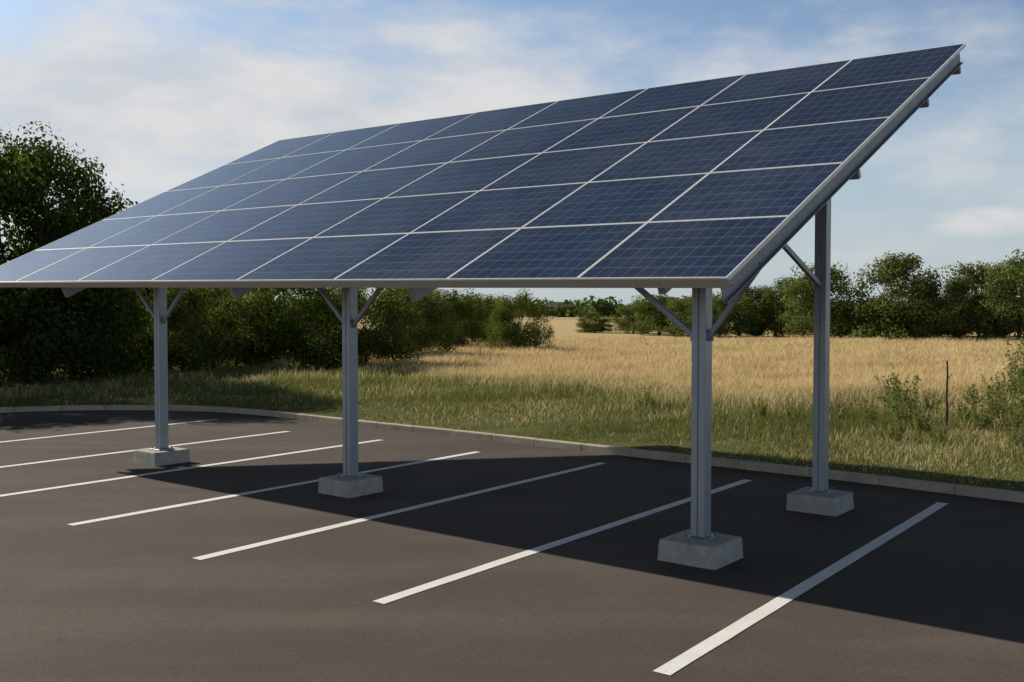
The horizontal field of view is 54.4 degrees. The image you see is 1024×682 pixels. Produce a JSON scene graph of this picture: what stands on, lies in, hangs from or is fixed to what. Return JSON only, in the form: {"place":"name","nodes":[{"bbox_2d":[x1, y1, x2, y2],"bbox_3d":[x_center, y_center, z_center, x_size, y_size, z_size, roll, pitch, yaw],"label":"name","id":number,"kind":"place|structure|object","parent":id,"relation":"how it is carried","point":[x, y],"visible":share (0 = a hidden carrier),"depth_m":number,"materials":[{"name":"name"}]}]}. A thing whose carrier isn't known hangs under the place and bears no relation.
{"place":"outdoors","nodes":[
{"label":"outdoors","id":0,"kind":"place"},
{"bbox_2d":[0,0,1023,306],"label":"sky","id":1,"kind":"structure","parent":0,"point":[166,94],"materials":[{"name":"blue"}]},
{"bbox_2d":[240,314,1023,387],"bbox_3d":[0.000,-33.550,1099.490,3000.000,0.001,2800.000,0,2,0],"label":"ground","id":2,"kind":"structure","parent":0,"point":[564,326],"depth_m":88.81,"materials":[{"name":"beige plant"}]},
{"bbox_2d":[120,289,252,358],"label":"bush","id":3,"kind":"object","parent":2,"relation":"on","point":[215,305],"visible":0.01,"depth_m":41.31,"materials":[{"name":"green plant"}]},
{"bbox_2d":[203,288,331,357],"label":"bush","id":4,"kind":"object","parent":2,"relation":"on","point":[279,304],"visible":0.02,"depth_m":42.27,"materials":[{"name":"green plant"}]},
{"bbox_2d":[314,288,425,364],"bbox_3d":[-5.485,-0.951,37.733,4.376,3.905,4.545,0,2,-13],"label":"bush","id":5,"kind":"object","parent":2,"relation":"on","point":[396,304],"visible":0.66,"depth_m":36.96,"materials":[{"name":"green plant"}]},
{"bbox_2d":[361,288,466,354],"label":"bush","id":6,"kind":"object","parent":2,"relation":"on","point":[433,331],"visible":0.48,"depth_m":45.09,"materials":[{"name":"green plant"}]},
{"bbox_2d":[401,289,483,347],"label":"bush","id":7,"kind":"object","parent":2,"relation":"on","point":[462,310],"visible":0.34,"depth_m":55.34,"materials":[{"name":"green plant"}]},
{"bbox_2d":[451,288,500,341],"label":"bush","id":8,"kind":"object","parent":2,"relation":"on","point":[488,303],"visible":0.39,"depth_m":61.97,"materials":[{"name":"green plant"}]},
{"bbox_2d":[472,299,519,335],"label":"tree","id":9,"kind":"object","parent":2,"relation":"on","point":[482,306],"visible":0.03,"depth_m":70.61,"materials":[{"name":"green plant"}]},
{"bbox_2d":[0,410,1023,681],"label":"asphalt car park","id":10,"kind":"structure","parent":2,"relation":"on","point":[934,596],"depth_m":8.41,"materials":[{"name":"grey asphalt"}]},
{"bbox_2d":[0,419,218,442],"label":"parking line","id":11,"kind":"object","parent":10,"relation":"on","point":[102,431],"visible":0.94,"depth_m":17.82,"materials":[{"name":"paint"}]},
{"bbox_2d":[0,431,289,467],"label":"parking line","id":12,"kind":"object","parent":10,"relation":"on","point":[137,449],"visible":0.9,"depth_m":15.21,"materials":[{"name":"paint"}]},
{"bbox_2d":[0,440,380,496],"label":"parking line","id":13,"kind":"object","parent":10,"relation":"on","point":[172,470],"visible":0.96,"depth_m":13.44,"materials":[{"name":"paint"}]},
{"bbox_2d":[68,451,477,525],"bbox_3d":[-2.506,1.784,12.712,0.124,0.001,6.527,1,2,37],"label":"parking line","id":14,"kind":"object","parent":10,"relation":"on","point":[167,507],"visible":0.91,"depth_m":11.71,"materials":[{"name":"paint"}]},
{"bbox_2d":[194,462,604,559],"bbox_3d":[-0.734,1.824,11.474,0.125,0.001,6.813,1,2,37],"label":"parking line","id":15,"kind":"object","parent":10,"relation":"on","point":[202,557],"visible":1,"depth_m":10.53,"materials":[{"name":"paint"}]},
{"bbox_2d":[0,43,965,569],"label":"solar canopy","id":16,"kind":"object","parent":10,"relation":"on","point":[730,187],"visible":1,"depth_m":11.72,"materials":[{"name":"glass"}]},
{"bbox_2d":[374,479,751,603],"bbox_3d":[1.016,1.868,10.121,0.124,0.001,6.694,1,2,37],"label":"parking line","id":17,"kind":"object","parent":10,"relation":"on","point":[411,591],"visible":0.92,"depth_m":9.02,"materials":[{"name":"paint"}]},
{"bbox_2d":[653,502,947,674],"bbox_3d":[2.887,1.916,8.642,0.125,0.001,6.603,1,2,37],"label":"parking line","id":18,"kind":"object","parent":10,"relation":"on","point":[677,663],"visible":1,"depth_m":7.50,"materials":[{"name":"paint"}]},
{"bbox_2d":[0,370,1023,491],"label":"verge","id":19,"kind":"structure","parent":2,"relation":"on","point":[676,447],"depth_m":16.91,"materials":[{"name":"green plant"}]},
{"bbox_2d":[0,121,141,391],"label":"broadleaf tree","id":20,"kind":"object","parent":19,"relation":"on","point":[22,311],"visible":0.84,"depth_m":26.59,"materials":[{"name":"green plant"}]},
{"bbox_2d":[0,207,153,381],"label":"broadleaf tree","id":21,"kind":"object","parent":19,"relation":"on","point":[130,292],"visible":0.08,"depth_m":29.37,"materials":[{"name":"green plant"}]},
{"bbox_2d":[114,287,213,373],"bbox_3d":[-12.009,-0.732,32.782,4.272,3.760,3.947,-1,2,-19],"label":"bush","id":22,"kind":"object","parent":19,"relation":"on","point":[178,315],"visible":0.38,"depth_m":32.20,"materials":[{"name":"green plant"}]},
{"bbox_2d":[142,288,277,371],"bbox_3d":[-10.426,-0.791,34.766,4.593,3.776,4.422,-1,2,-32],"label":"bush","id":23,"kind":"object","parent":19,"relation":"on","point":[221,346],"visible":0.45,"depth_m":33.97,"materials":[{"name":"green plant"}]},
{"bbox_2d":[228,288,374,370],"bbox_3d":[-7.553,-0.670,35.731,5.251,3.488,4.752,-1,2,-22],"label":"bush","id":24,"kind":"object","parent":19,"relation":"on","point":[306,345],"visible":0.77,"depth_m":34.42,"materials":[{"name":"green plant"}]},
{"bbox_2d":[593,385,602,394],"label":"weed plant","id":25,"kind":"object","parent":19,"relation":"on","point":[597,389],"visible":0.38,"depth_m":23.73,"materials":[{"name":"green plant"}]},
{"bbox_2d":[636,384,658,409],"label":"weed plant","id":26,"kind":"object","parent":19,"relation":"on","point":[647,398],"visible":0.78,"depth_m":20.73,"materials":[{"name":"green plant"}]},
{"bbox_2d":[749,396,767,419],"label":"weed plant","id":27,"kind":"object","parent":19,"relation":"on","point":[760,411],"visible":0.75,"depth_m":19.14,"materials":[{"name":"green plant"}]},
{"bbox_2d":[786,400,804,422],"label":"weed plant","id":28,"kind":"object","parent":19,"relation":"on","point":[791,410],"visible":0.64,"depth_m":18.18,"materials":[{"name":"green plant"}]},
{"bbox_2d":[832,401,851,422],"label":"weed plant","id":29,"kind":"object","parent":19,"relation":"on","point":[843,409],"visible":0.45,"depth_m":18.61,"materials":[{"name":"green plant"}]},
{"bbox_2d":[855,395,879,425],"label":"weed plant","id":30,"kind":"object","parent":19,"relation":"on","point":[872,413],"visible":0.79,"depth_m":17.56,"materials":[{"name":"green plant"}]},
{"bbox_2d":[874,373,909,413],"bbox_3d":[7.628,1.123,19.998,0.562,0.989,0.599,0,2,-1],"label":"weed plant","id":31,"kind":"object","parent":19,"relation":"on","point":[887,400],"visible":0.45,"depth_m":19.97,"materials":[{"name":"green plant"}]},
{"bbox_2d":[888,418,906,440],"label":"weed plant","id":32,"kind":"object","parent":19,"relation":"on","point":[896,432],"visible":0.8,"depth_m":15.81,"materials":[{"name":"green plant"}]},
{"bbox_2d":[882,374,920,423],"bbox_3d":[7.035,1.135,18.007,0.679,1.121,0.637,0,2,10],"label":"weed plant","id":33,"kind":"object","parent":19,"relation":"on","point":[895,393],"visible":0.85,"depth_m":17.91,"materials":[{"name":"green plant"}]},
{"bbox_2d":[907,400,937,434],"bbox_3d":[6.867,1.340,16.667,0.454,0.721,0.439,-1,2,-15],"label":"weed plant","id":34,"kind":"object","parent":19,"relation":"on","point":[917,420],"visible":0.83,"depth_m":16.62,"materials":[{"name":"green plant"}]},
{"bbox_2d":[920,388,943,413],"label":"weed plant","id":35,"kind":"object","parent":19,"relation":"on","point":[926,399],"visible":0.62,"depth_m":19.69,"materials":[{"name":"green plant"}]},
{"bbox_2d":[927,417,950,445],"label":"weed plant","id":36,"kind":"object","parent":19,"relation":"on","point":[934,438],"visible":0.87,"depth_m":15.29,"materials":[{"name":"green plant"}]},
{"bbox_2d":[945,361,952,427],"bbox_3d":[7.551,1.015,17.236,0.125,1.353,0.064,0,2,0],"label":"wooden stake","id":37,"kind":"object","parent":19,"relation":"on","point":[946,401],"visible":0.91,"depth_m":17.22,"materials":[{"name":"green wood"}]},
{"bbox_2d":[951,400,970,421],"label":"weed plant","id":38,"kind":"object","parent":19,"relation":"on","point":[964,408],"visible":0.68,"depth_m":18.60,"materials":[{"name":"green plant"}]},
{"bbox_2d":[963,389,979,407],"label":"weed plant","id":39,"kind":"object","parent":19,"relation":"on","point":[976,392],"visible":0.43,"depth_m":21.07,"materials":[{"name":"green plant"}]},
{"bbox_2d":[968,384,1005,432],"bbox_3d":[8.126,1.218,17.071,0.599,0.989,0.562,1,2,26],"label":"weed plant","id":40,"kind":"object","parent":19,"relation":"on","point":[987,421],"visible":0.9,"depth_m":17.08,"materials":[{"name":"green plant"}]},
{"bbox_2d":[981,371,1006,399],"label":"weed plant","id":41,"kind":"object","parent":19,"relation":"on","point":[989,387],"visible":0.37,"depth_m":22.18,"materials":[{"name":"green plant"}]},
{"bbox_2d":[985,386,1011,417],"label":"weed plant","id":42,"kind":"object","parent":19,"relation":"on","point":[1000,401],"visible":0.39,"depth_m":19.16,"materials":[{"name":"green plant"}]},
{"bbox_2d":[990,394,1023,434],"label":"weed plant","id":43,"kind":"object","parent":19,"relation":"on","point":[1003,409],"visible":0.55,"depth_m":16.77,"materials":[{"name":"green plant"}]},
{"bbox_2d":[1001,404,1023,450],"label":"weed plant","id":44,"kind":"object","parent":19,"relation":"on","point":[1013,434],"visible":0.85,"depth_m":14.85,"materials":[{"name":"green plant"}]},
{"bbox_2d":[1001,366,1023,419],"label":"weed plant","id":45,"kind":"object","parent":19,"relation":"on","point":[1016,393],"visible":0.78,"depth_m":18.58,"materials":[{"name":"green plant"}]},
{"bbox_2d":[1002,335,1023,389],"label":"weed plant","id":46,"kind":"object","parent":19,"relation":"on","point":[1012,371],"visible":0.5,"depth_m":24.72,"materials":[{"name":"green plant"}]},
{"bbox_2d":[1008,376,1023,402],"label":"weed plant","id":47,"kind":"object","parent":19,"relation":"on","point":[1015,389],"visible":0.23,"depth_m":21.38,"materials":[{"name":"green plant"}]},
{"bbox_2d":[0,335,1023,490],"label":"meadow grass","id":48,"kind":"structure","parent":2,"relation":"on","point":[852,375],"depth_m":25.20,"materials":[{"name":"beige plant"}]},
{"bbox_2d":[0,405,1023,502],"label":"kerb","id":49,"kind":"structure","parent":2,"relation":"on","point":[974,491],"depth_m":15.13,"materials":[{"name":"concrete"}]},
{"bbox_2d":[482,288,554,350],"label":"bush","id":50,"kind":"object","parent":2,"relation":"on","point":[508,332],"visible":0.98,"depth_m":50.85,"materials":[{"name":"green plant"}]},
{"bbox_2d":[545,300,573,315],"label":"bungalow","id":51,"kind":"object","parent":2,"relation":"on","point":[552,304],"visible":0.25,"depth_m":265.36,"materials":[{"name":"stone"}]},
{"bbox_2d":[141,293,1019,316],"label":"distant woodland","id":52,"kind":"object","parent":2,"relation":"on","point":[603,307],"visible":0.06,"depth_m":274.19,"materials":[{"name":"green plant"}]},
{"bbox_2d":[575,311,613,332],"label":"tree","id":53,"kind":"object","parent":2,"relation":"on","point":[593,318],"visible":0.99,"depth_m":91.11,"materials":[{"name":"green plant"}]},
{"bbox_2d":[607,300,650,333],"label":"tree","id":54,"kind":"object","parent":2,"relation":"on","point":[623,323],"visible":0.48,"depth_m":87.74,"materials":[{"name":"green plant"}]},
{"bbox_2d":[629,293,687,335],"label":"tree","id":55,"kind":"object","parent":2,"relation":"on","point":[656,321],"visible":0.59,"depth_m":81.88,"materials":[{"name":"green plant"}]},
{"bbox_2d":[660,294,728,336],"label":"tree","id":56,"kind":"object","parent":2,"relation":"on","point":[677,307],"visible":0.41,"depth_m":77.56,"materials":[{"name":"green plant"}]},
{"bbox_2d":[712,285,774,335],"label":"tree","id":57,"kind":"object","parent":2,"relation":"on","point":[741,325],"visible":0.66,"depth_m":79.27,"materials":[{"name":"green plant"}]},
{"bbox_2d":[740,276,802,336],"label":"tree","id":58,"kind":"object","parent":2,"relation":"on","point":[770,295],"visible":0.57,"depth_m":79.10,"materials":[{"name":"green plant"}]},
{"bbox_2d":[779,301,813,333],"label":"tree","id":59,"kind":"object","parent":2,"relation":"on","point":[801,323],"visible":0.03,"depth_m":84.49,"materials":[{"name":"green plant"}]},
{"bbox_2d":[774,262,861,337],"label":"tree","id":60,"kind":"object","parent":2,"relation":"on","point":[841,312],"visible":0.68,"depth_m":72.32,"materials":[{"name":"green plant"}]},
{"bbox_2d":[844,300,871,333],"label":"tree","id":61,"kind":"object","parent":2,"relation":"on","point":[855,322],"visible":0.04,"depth_m":81.99,"materials":[{"name":"green plant"}]},
{"bbox_2d":[853,312,884,337],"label":"tree","id":62,"kind":"object","parent":2,"relation":"on","point":[859,320],"visible":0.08,"depth_m":71.23,"materials":[{"name":"green plant"}]},
{"bbox_2d":[842,251,949,339],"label":"tree","id":63,"kind":"object","parent":2,"relation":"on","point":[882,310],"visible":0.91,"depth_m":68.32,"materials":[{"name":"green plant"}]},
{"bbox_2d":[900,283,975,339],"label":"tree","id":64,"kind":"object","parent":2,"relation":"on","point":[950,323],"visible":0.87,"depth_m":66.50,"materials":[{"name":"green plant"}]},
{"bbox_2d":[941,294,974,335],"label":"tree","id":65,"kind":"object","parent":2,"relation":"on","point":[956,309],"visible":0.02,"depth_m":80.26,"materials":[{"name":"green plant"}]},
{"bbox_2d":[940,259,1021,338],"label":"tree","id":66,"kind":"object","parent":2,"relation":"on","point":[962,284],"visible":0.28,"depth_m":68.64,"materials":[{"name":"green plant"}]},
{"bbox_2d":[966,249,1023,340],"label":"tree","id":67,"kind":"object","parent":2,"relation":"on","point":[1004,282],"visible":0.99,"depth_m":64.83,"materials":[{"name":"green plant"}]}
]}

